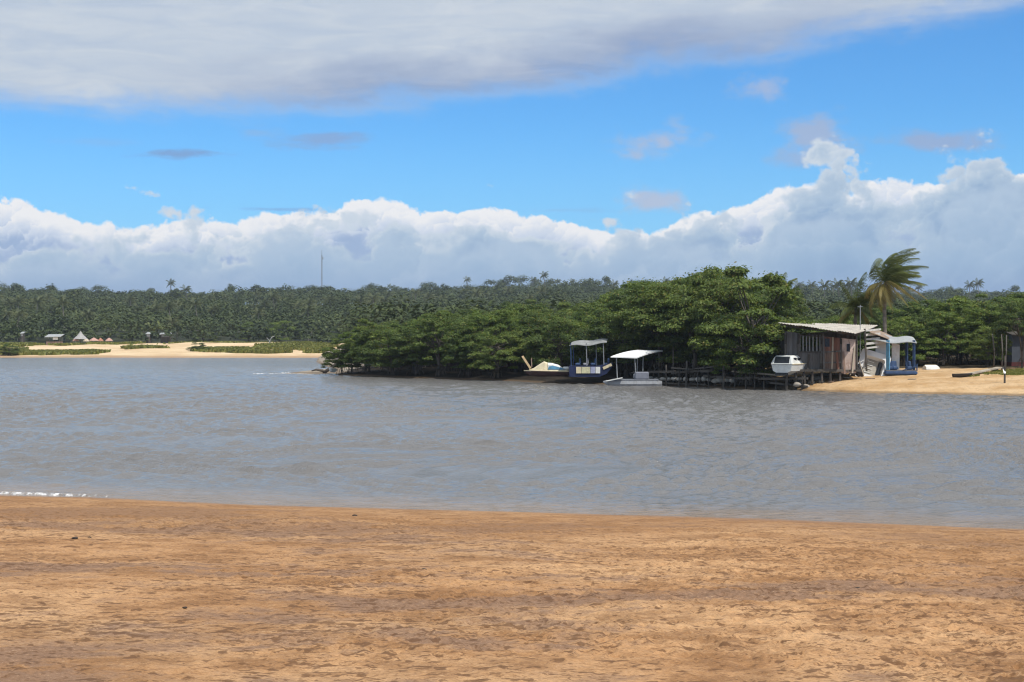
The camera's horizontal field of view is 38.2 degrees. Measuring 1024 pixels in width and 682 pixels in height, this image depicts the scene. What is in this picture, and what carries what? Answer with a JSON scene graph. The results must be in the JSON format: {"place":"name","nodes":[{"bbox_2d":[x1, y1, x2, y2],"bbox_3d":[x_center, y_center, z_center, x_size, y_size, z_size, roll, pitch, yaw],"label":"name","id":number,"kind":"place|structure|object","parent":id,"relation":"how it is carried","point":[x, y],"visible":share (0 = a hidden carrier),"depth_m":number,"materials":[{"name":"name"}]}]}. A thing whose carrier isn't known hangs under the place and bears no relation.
{"place":"outdoors","nodes":[
{"label":"outdoors","id":0,"kind":"place"},
{"bbox_2d":[0,342,343,357],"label":"sandbar","id":1,"kind":"structure","parent":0,"point":[176,350],"depth_m":268.36,"materials":[{"name":"beige sand"}]},
{"bbox_2d":[0,343,20,355],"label":"shore bush","id":2,"kind":"object","parent":1,"relation":"on","point":[7,350],"visible":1,"depth_m":261.59,"materials":[{"name":"green plant"}]},
{"bbox_2d":[45,334,63,344],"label":"beach kiosk","id":3,"kind":"object","parent":1,"relation":"on","point":[55,336],"visible":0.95,"depth_m":324.90,"materials":[{"name":"white"}]},
{"bbox_2d":[159,333,171,342],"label":"beach shed","id":4,"kind":"structure","parent":1,"relation":"on","point":[166,339],"depth_m":340.40,"materials":[{"name":"grey plastic"}]},
{"bbox_2d":[0,341,338,354],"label":"dune grass","id":5,"kind":"structure","parent":1,"relation":"on","point":[276,347],"depth_m":286.94,"materials":[{"name":"green plant"}]},
{"bbox_2d":[186,342,208,350],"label":"shore bush","id":6,"kind":"object","parent":1,"relation":"on","point":[202,345],"visible":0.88,"depth_m":278.72,"materials":[{"name":"green plant"}]},
{"bbox_2d":[0,305,344,343],"bbox_3d":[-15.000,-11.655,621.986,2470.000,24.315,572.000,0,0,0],"label":"hills","id":7,"kind":"structure","parent":0,"point":[114,338],"depth_m":375.86,"materials":[{"name":"plant"}]},
{"bbox_2d":[9,295,27,308],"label":"coconut palm","id":8,"kind":"object","parent":7,"relation":"on","point":[18,299],"visible":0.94,"depth_m":408.71,"materials":[{"name":"green plant"}]},
{"bbox_2d":[0,323,37,341],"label":"broad tree","id":9,"kind":"object","parent":7,"relation":"on","point":[7,330],"visible":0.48,"depth_m":349.00,"materials":[{"name":"green plant"}]},
{"bbox_2d":[8,308,31,341],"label":"coconut palm","id":10,"kind":"object","parent":7,"relation":"on","point":[22,313],"visible":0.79,"depth_m":352.95,"materials":[{"name":"green plant"}]},
{"bbox_2d":[27,295,47,334],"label":"coconut palm","id":11,"kind":"object","parent":7,"relation":"on","point":[37,301],"visible":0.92,"depth_m":400.89,"materials":[{"name":"green plant"}]},
{"bbox_2d":[53,294,73,340],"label":"coconut palm","id":12,"kind":"object","parent":7,"relation":"on","point":[65,302],"visible":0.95,"depth_m":366.46,"materials":[{"name":"green plant"}]},
{"bbox_2d":[80,308,97,336],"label":"coconut palm","id":13,"kind":"object","parent":7,"relation":"on","point":[89,313],"visible":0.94,"depth_m":380.12,"materials":[{"name":"green plant"}]},
{"bbox_2d":[147,302,163,337],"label":"coconut palm","id":14,"kind":"object","parent":7,"relation":"on","point":[156,308],"visible":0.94,"depth_m":381.43,"materials":[{"name":"green plant"}]},
{"bbox_2d":[160,300,177,337],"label":"coconut palm","id":15,"kind":"object","parent":7,"relation":"on","point":[168,306],"visible":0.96,"depth_m":383.96,"materials":[{"name":"green plant"}]},
{"bbox_2d":[188,297,203,334],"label":"coconut palm","id":16,"kind":"object","parent":7,"relation":"on","point":[197,302],"visible":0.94,"depth_m":400.75,"materials":[{"name":"green plant"}]},
{"bbox_2d":[191,327,218,341],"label":"broad tree","id":17,"kind":"object","parent":7,"relation":"on","point":[203,339],"visible":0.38,"depth_m":350.83,"materials":[{"name":"green plant"}]},
{"bbox_2d":[232,322,261,341],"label":"broad tree","id":18,"kind":"object","parent":7,"relation":"on","point":[249,323],"visible":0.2,"depth_m":355.00,"materials":[{"name":"green plant"}]},
{"bbox_2d":[251,307,265,340],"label":"coconut palm","id":19,"kind":"object","parent":7,"relation":"on","point":[259,313],"visible":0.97,"depth_m":368.30,"materials":[{"name":"green plant"}]},
{"bbox_2d":[259,320,303,341],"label":"broad tree","id":20,"kind":"object","parent":7,"relation":"on","point":[278,326],"visible":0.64,"depth_m":349.57,"materials":[{"name":"green plant"}]},
{"bbox_2d":[301,304,317,340],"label":"coconut palm","id":21,"kind":"object","parent":7,"relation":"on","point":[309,309],"visible":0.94,"depth_m":369.83,"materials":[{"name":"green plant"}]},
{"bbox_2d":[312,328,342,342],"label":"broad tree","id":22,"kind":"object","parent":7,"relation":"on","point":[328,333],"visible":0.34,"depth_m":348.89,"materials":[{"name":"green plant"}]},
{"bbox_2d":[0,275,1020,341],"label":"wood","id":23,"kind":"object","parent":7,"relation":"on","point":[343,317],"visible":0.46,"depth_m":418.96,"materials":[{"name":"green plant"}]},
{"bbox_2d":[818,279,831,298],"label":"coconut palm","id":24,"kind":"object","parent":7,"relation":"on","point":[825,286],"visible":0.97,"depth_m":559.78,"materials":[{"name":"green plant"}]},
{"bbox_2d":[844,278,857,296],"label":"coconut palm","id":25,"kind":"object","parent":7,"relation":"on","point":[853,283],"visible":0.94,"depth_m":559.62,"materials":[{"name":"green plant"}]},
{"bbox_2d":[0,495,1023,681],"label":"beach","id":26,"kind":"structure","parent":0,"point":[270,593],"depth_m":14.81,"materials":[{"name":"brown sand"}]},
{"bbox_2d":[0,357,1023,528],"bbox_3d":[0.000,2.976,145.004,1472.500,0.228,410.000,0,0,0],"label":"water","id":27,"kind":"structure","parent":0,"point":[225,430],"depth_m":44.50,"materials":[{"name":"grey liquid"}]},
{"bbox_2d":[569,339,612,376],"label":"canopy boat","id":28,"kind":"object","parent":27,"relation":"on","point":[594,369],"visible":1,"depth_m":104.80,"materials":[{"name":"blue paint"}]},
{"bbox_2d":[603,350,662,385],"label":"pontoon boat","id":29,"kind":"object","parent":27,"relation":"on","point":[641,378],"visible":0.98,"depth_m":100.48,"materials":[{"name":"grey plastic"}]},
{"bbox_2d":[0,0,1023,305],"label":"sky","id":30,"kind":"structure","parent":0,"point":[202,145],"materials":[{"name":"blue"}]},
{"bbox_2d":[286,349,1023,395],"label":"shore","id":31,"kind":"structure","parent":0,"point":[941,380],"depth_m":95.41,"materials":[{"name":"sand"}]},
{"bbox_2d":[320,337,362,374],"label":"mangrove tree","id":32,"kind":"object","parent":31,"relation":"on","point":[327,355],"visible":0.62,"depth_m":131.53,"materials":[{"name":"green plant"}]},
{"bbox_2d":[332,328,361,372],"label":"mangrove tree","id":33,"kind":"object","parent":31,"relation":"on","point":[343,335],"visible":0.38,"depth_m":132.01,"materials":[{"name":"green plant"}]},
{"bbox_2d":[343,318,382,371],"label":"mangrove tree","id":34,"kind":"object","parent":31,"relation":"on","point":[371,325],"visible":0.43,"depth_m":130.51,"materials":[{"name":"green plant"}]},
{"bbox_2d":[346,329,383,372],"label":"mangrove tree","id":35,"kind":"object","parent":31,"relation":"on","point":[358,335],"visible":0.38,"depth_m":128.98,"materials":[{"name":"green plant"}]},
{"bbox_2d":[354,329,415,371],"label":"mangrove tree","id":36,"kind":"object","parent":31,"relation":"on","point":[384,339],"visible":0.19,"depth_m":129.06,"materials":[{"name":"green plant"}]},
{"bbox_2d":[356,328,422,374],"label":"mangrove tree","id":37,"kind":"object","parent":31,"relation":"on","point":[380,350],"visible":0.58,"depth_m":124.70,"materials":[{"name":"green plant"}]},
{"bbox_2d":[387,325,434,372],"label":"mangrove tree","id":38,"kind":"object","parent":31,"relation":"on","point":[401,356],"visible":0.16,"depth_m":125.33,"materials":[{"name":"green plant"}]},
{"bbox_2d":[388,320,446,374],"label":"mangrove tree","id":39,"kind":"object","parent":31,"relation":"on","point":[401,340],"visible":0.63,"depth_m":122.47,"materials":[{"name":"green plant"}]},
{"bbox_2d":[401,308,465,376],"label":"mangrove tree","id":40,"kind":"object","parent":31,"relation":"on","point":[438,348],"visible":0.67,"depth_m":120.04,"materials":[{"name":"green plant"}]},
{"bbox_2d":[417,318,466,371],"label":"mangrove tree","id":41,"kind":"object","parent":31,"relation":"on","point":[444,341],"visible":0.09,"depth_m":125.47,"materials":[{"name":"green plant"}]},
{"bbox_2d":[443,325,495,378],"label":"mangrove tree","id":42,"kind":"object","parent":31,"relation":"on","point":[464,353],"visible":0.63,"depth_m":117.08,"materials":[{"name":"green plant"}]},
{"bbox_2d":[462,306,494,316],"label":"mangrove tree","id":43,"kind":"object","parent":31,"relation":"on","point":[465,310],"visible":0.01,"depth_m":159.70,"materials":[{"name":"green plant"}]},
{"bbox_2d":[442,311,516,374],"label":"mangrove tree","id":44,"kind":"object","parent":31,"relation":"on","point":[474,323],"visible":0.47,"depth_m":118.29,"materials":[{"name":"green plant"}]},
{"bbox_2d":[461,325,528,378],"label":"mangrove tree","id":45,"kind":"object","parent":31,"relation":"on","point":[484,357],"visible":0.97,"depth_m":114.01,"materials":[{"name":"green plant"}]},
{"bbox_2d":[473,309,529,372],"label":"mangrove tree","id":46,"kind":"object","parent":31,"relation":"on","point":[501,312],"visible":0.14,"depth_m":122.92,"materials":[{"name":"green plant"}]},
{"bbox_2d":[473,307,538,371],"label":"mangrove tree","id":47,"kind":"object","parent":31,"relation":"on","point":[513,314],"visible":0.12,"depth_m":124.46,"materials":[{"name":"green plant"}]},
{"bbox_2d":[493,315,532,370],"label":"mangrove tree","id":48,"kind":"object","parent":31,"relation":"on","point":[519,366],"visible":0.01,"depth_m":128.45,"materials":[{"name":"green plant"}]},
{"bbox_2d":[496,311,559,373],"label":"mangrove tree","id":49,"kind":"object","parent":31,"relation":"on","point":[527,318],"visible":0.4,"depth_m":116.62,"materials":[{"name":"green plant"}]},
{"bbox_2d":[506,300,554,366],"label":"mangrove tree","id":50,"kind":"object","parent":31,"relation":"on","point":[529,308],"visible":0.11,"depth_m":137.25,"materials":[{"name":"green plant"}]},
{"bbox_2d":[525,298,553,312],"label":"mangrove tree","id":51,"kind":"object","parent":31,"relation":"on","point":[531,301],"visible":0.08,"depth_m":193.03,"materials":[{"name":"green plant"}]},
{"bbox_2d":[522,313,563,365],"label":"mangrove tree","id":52,"kind":"object","parent":31,"relation":"on","point":[536,328],"visible":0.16,"depth_m":121.48,"materials":[{"name":"green plant"}]},
{"bbox_2d":[524,361,568,376],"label":"small covered motorboat","id":53,"kind":"object","parent":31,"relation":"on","point":[544,369],"visible":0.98,"depth_m":106.06,"materials":[{"name":"beige paint"}]},
{"bbox_2d":[517,315,595,367],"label":"mangrove tree","id":54,"kind":"object","parent":31,"relation":"on","point":[538,352],"visible":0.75,"depth_m":112.97,"materials":[{"name":"green plant"}]},
{"bbox_2d":[557,300,576,312],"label":"mangrove tree","id":55,"kind":"object","parent":31,"relation":"on","point":[564,304],"visible":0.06,"depth_m":172.40,"materials":[{"name":"green plant"}]},
{"bbox_2d":[562,300,603,316],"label":"mangrove tree","id":56,"kind":"object","parent":31,"relation":"on","point":[584,306],"visible":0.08,"depth_m":140.54,"materials":[{"name":"green plant"}]},
{"bbox_2d":[567,306,599,354],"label":"mangrove tree","id":57,"kind":"object","parent":31,"relation":"on","point":[588,309],"visible":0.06,"depth_m":125.57,"materials":[{"name":"green plant"}]},
{"bbox_2d":[558,314,615,365],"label":"mangrove tree","id":58,"kind":"object","parent":31,"relation":"on","point":[582,316],"visible":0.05,"depth_m":118.79,"materials":[{"name":"green plant"}]},
{"bbox_2d":[559,313,621,364],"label":"mangrove tree","id":59,"kind":"object","parent":31,"relation":"on","point":[580,324],"visible":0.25,"depth_m":112.89,"materials":[{"name":"green plant"}]},
{"bbox_2d":[565,312,623,375],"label":"mangrove tree","id":60,"kind":"object","parent":31,"relation":"on","point":[581,347],"visible":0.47,"depth_m":111.40,"materials":[{"name":"green plant"}]},
{"bbox_2d":[596,289,625,364],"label":"mangrove tree","id":61,"kind":"object","parent":31,"relation":"on","point":[603,297],"visible":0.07,"depth_m":149.01,"materials":[{"name":"green plant"}]},
{"bbox_2d":[574,289,665,376],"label":"mangrove tree","id":62,"kind":"object","parent":31,"relation":"on","point":[595,333],"visible":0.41,"depth_m":109.67,"materials":[{"name":"green plant"}]},
{"bbox_2d":[585,276,662,373],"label":"mangrove tree","id":63,"kind":"object","parent":31,"relation":"on","point":[625,285],"visible":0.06,"depth_m":115.93,"materials":[{"name":"green plant"}]},
{"bbox_2d":[599,277,696,377],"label":"mangrove tree","id":64,"kind":"object","parent":31,"relation":"on","point":[619,317],"visible":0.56,"depth_m":105.33,"materials":[{"name":"green plant"}]},
{"bbox_2d":[611,295,723,377],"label":"mangrove tree","id":65,"kind":"object","parent":31,"relation":"on","point":[668,340],"visible":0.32,"depth_m":105.80,"materials":[{"name":"green plant"}]},
{"bbox_2d":[644,272,692,373],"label":"mangrove tree","id":66,"kind":"object","parent":31,"relation":"on","point":[674,281],"depth_m":113.72,"materials":[{"name":"green plant"}]},
{"bbox_2d":[626,272,758,377],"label":"mangrove tree","id":67,"kind":"object","parent":31,"relation":"on","point":[667,295],"visible":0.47,"depth_m":102.39,"materials":[{"name":"green plant"}]},
{"bbox_2d":[662,279,736,376],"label":"mangrove tree","id":68,"kind":"object","parent":31,"relation":"on","point":[666,351],"visible":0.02,"depth_m":107.61,"materials":[{"name":"green plant"}]},
{"bbox_2d":[652,270,748,375],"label":"mangrove tree","id":69,"kind":"object","parent":31,"relation":"on","point":[698,354],"visible":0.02,"depth_m":108.67,"materials":[{"name":"green plant"}]},
{"bbox_2d":[668,264,764,378],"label":"mangrove tree","id":70,"kind":"object","parent":31,"relation":"on","point":[705,276],"visible":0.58,"depth_m":100.37,"materials":[{"name":"green plant"}]},
{"bbox_2d":[631,347,810,389],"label":"wooden jetty","id":71,"kind":"object","parent":31,"relation":"on","point":[724,377],"visible":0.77,"depth_m":96.71,"materials":[{"name":"brown wood"}]},
{"bbox_2d":[771,355,810,374],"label":"cabin boat","id":72,"kind":"object","parent":71,"relation":"on","point":[786,364],"visible":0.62,"depth_m":91.61,"materials":[{"name":"plastic"}]},
{"bbox_2d":[709,317,777,385],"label":"mangrove tree","id":73,"kind":"object","parent":31,"relation":"on","point":[738,349],"visible":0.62,"depth_m":95.32,"materials":[{"name":"green plant"}]},
{"bbox_2d":[685,293,814,376],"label":"mangrove tree","id":74,"kind":"object","parent":31,"relation":"on","point":[706,353],"visible":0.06,"depth_m":101.29,"materials":[{"name":"green plant"}]},
{"bbox_2d":[687,261,818,386],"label":"mangrove tree","id":75,"kind":"object","parent":31,"relation":"on","point":[720,323],"visible":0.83,"depth_m":95.01,"materials":[{"name":"green plant"}]},
{"bbox_2d":[733,352,781,381],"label":"mangrove tree","id":76,"kind":"object","parent":31,"relation":"on","point":[738,366],"visible":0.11,"depth_m":97.46,"materials":[{"name":"green plant"}]},
{"bbox_2d":[731,294,784,376],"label":"mangrove tree","id":77,"kind":"object","parent":31,"relation":"on","point":[772,319],"visible":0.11,"depth_m":100.20,"materials":[{"name":"green plant"}]},
{"bbox_2d":[759,271,804,313],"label":"coconut palm","id":78,"kind":"object","parent":31,"relation":"on","point":[790,281],"visible":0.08,"depth_m":122.14,"materials":[{"name":"green plant"}]},
{"bbox_2d":[762,279,809,323],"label":"mangrove tree","id":79,"kind":"object","parent":31,"relation":"on","point":[790,311],"visible":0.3,"depth_m":112.08,"materials":[{"name":"green plant"}]},
{"bbox_2d":[771,322,891,390],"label":"wooden shack","id":80,"kind":"structure","parent":31,"relation":"on","point":[836,351],"depth_m":91.97,"materials":[{"name":"pink paint"}]},
{"bbox_2d":[817,315,852,331],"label":"mangrove tree","id":81,"kind":"object","parent":31,"relation":"on","point":[832,319],"visible":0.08,"depth_m":131.53,"materials":[{"name":"green plant"}]},
{"bbox_2d":[829,272,882,331],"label":"coconut palm","id":82,"kind":"object","parent":31,"relation":"on","point":[852,307],"visible":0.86,"depth_m":101.34,"materials":[{"name":"green plant"}]},
{"bbox_2d":[849,361,863,376],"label":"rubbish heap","id":83,"kind":"object","parent":31,"relation":"on","point":[861,374],"visible":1,"depth_m":92.45,"materials":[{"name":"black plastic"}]},
{"bbox_2d":[855,348,890,375],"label":"boat shell","id":84,"kind":"object","parent":31,"relation":"on","point":[876,363],"visible":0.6,"depth_m":94.26},
{"bbox_2d":[857,315,897,355],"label":"shore tree","id":85,"kind":"object","parent":31,"relation":"on","point":[872,321],"visible":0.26,"depth_m":107.21,"materials":[{"name":"green plant"}]},
{"bbox_2d":[872,334,917,374],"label":"canopy boat","id":86,"kind":"object","parent":31,"relation":"on","point":[892,366],"visible":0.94,"depth_m":93.73,"materials":[{"name":"blue paint"}]},
{"bbox_2d":[864,248,928,332],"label":"coconut palm","id":87,"kind":"object","parent":31,"relation":"on","point":[897,274],"visible":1,"depth_m":99.09,"materials":[{"name":"green plant"}]},
{"bbox_2d":[877,305,920,360],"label":"shore tree","id":88,"kind":"object","parent":31,"relation":"on","point":[889,311],"visible":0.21,"depth_m":117.17,"materials":[{"name":"green plant"}]},
{"bbox_2d":[876,315,926,360],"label":"shore tree","id":89,"kind":"object","parent":31,"relation":"on","point":[904,317],"visible":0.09,"depth_m":111.87,"materials":[{"name":"green plant"}]},
{"bbox_2d":[881,318,932,365],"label":"shore tree","id":90,"kind":"object","parent":31,"relation":"on","point":[921,356],"visible":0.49,"depth_m":103.86,"materials":[{"name":"green plant"}]},
{"bbox_2d":[889,311,940,363],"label":"shore tree","id":91,"kind":"object","parent":31,"relation":"on","point":[925,321],"visible":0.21,"depth_m":106.89,"materials":[{"name":"green plant"}]},
{"bbox_2d":[899,296,952,358],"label":"shore tree","id":92,"kind":"object","parent":31,"relation":"on","point":[919,307],"visible":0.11,"depth_m":125.27,"materials":[{"name":"green plant"}]},
{"bbox_2d":[910,302,965,362],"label":"shore tree","id":93,"kind":"object","parent":31,"relation":"on","point":[928,310],"visible":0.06,"depth_m":111.97,"materials":[{"name":"green plant"}]},
{"bbox_2d":[919,297,962,360],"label":"shore tree","id":94,"kind":"object","parent":31,"relation":"on","point":[934,304],"visible":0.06,"depth_m":118.26,"materials":[{"name":"green plant"}]},
{"bbox_2d":[910,308,972,364],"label":"shore tree","id":95,"kind":"object","parent":31,"relation":"on","point":[931,341],"visible":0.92,"depth_m":104.12,"materials":[{"name":"green plant"}]},
{"bbox_2d":[927,295,995,363],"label":"shore tree","id":96,"kind":"object","parent":31,"relation":"on","point":[943,305],"visible":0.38,"depth_m":106.79,"materials":[{"name":"green plant"}]},
{"bbox_2d":[953,293,988,359],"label":"shore tree","id":97,"kind":"object","parent":31,"relation":"on","point":[982,295],"visible":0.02,"depth_m":125.69,"materials":[{"name":"green plant"}]},
{"bbox_2d":[954,300,1001,361],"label":"shore tree","id":98,"kind":"object","parent":31,"relation":"on","point":[959,312],"visible":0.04,"depth_m":111.98,"materials":[{"name":"green plant"}]},
{"bbox_2d":[954,302,1009,364],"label":"shore tree","id":99,"kind":"object","parent":31,"relation":"on","point":[977,311],"visible":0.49,"depth_m":104.19,"materials":[{"name":"green plant"}]},
{"bbox_2d":[963,326,1012,366],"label":"mangrove tree","id":100,"kind":"object","parent":31,"relation":"on","point":[983,342],"visible":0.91,"depth_m":100.08,"materials":[{"name":"green plant"}]},
{"bbox_2d":[954,297,1022,363],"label":"shore tree","id":101,"kind":"object","parent":31,"relation":"on","point":[983,317],"visible":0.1,"depth_m":107.64,"materials":[{"name":"green plant"}]},
{"bbox_2d":[976,292,1021,360],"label":"shore tree","id":102,"kind":"object","parent":31,"relation":"on","point":[994,299],"visible":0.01,"depth_m":116.58,"materials":[{"name":"green plant"}]},
{"bbox_2d":[987,300,1023,348],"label":"shore tree","id":103,"kind":"object","parent":31,"relation":"on","point":[1015,309],"visible":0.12,"depth_m":104.44,"materials":[{"name":"green plant"}]},
{"bbox_2d":[991,302,1023,367],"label":"mangrove tree","id":104,"kind":"object","parent":31,"relation":"on","point":[1002,326],"visible":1,"depth_m":98.54,"materials":[{"name":"green plant"}]},
{"bbox_2d":[1000,328,1023,365],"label":"grey hut","id":105,"kind":"object","parent":31,"relation":"on","point":[1015,356],"visible":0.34,"depth_m":101.90,"materials":[{"name":"paint"}]},
{"bbox_2d":[969,368,1023,376],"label":"grass","id":106,"kind":"structure","parent":0,"point":[1018,371],"depth_m":92.92,"materials":[{"name":"green plant"}]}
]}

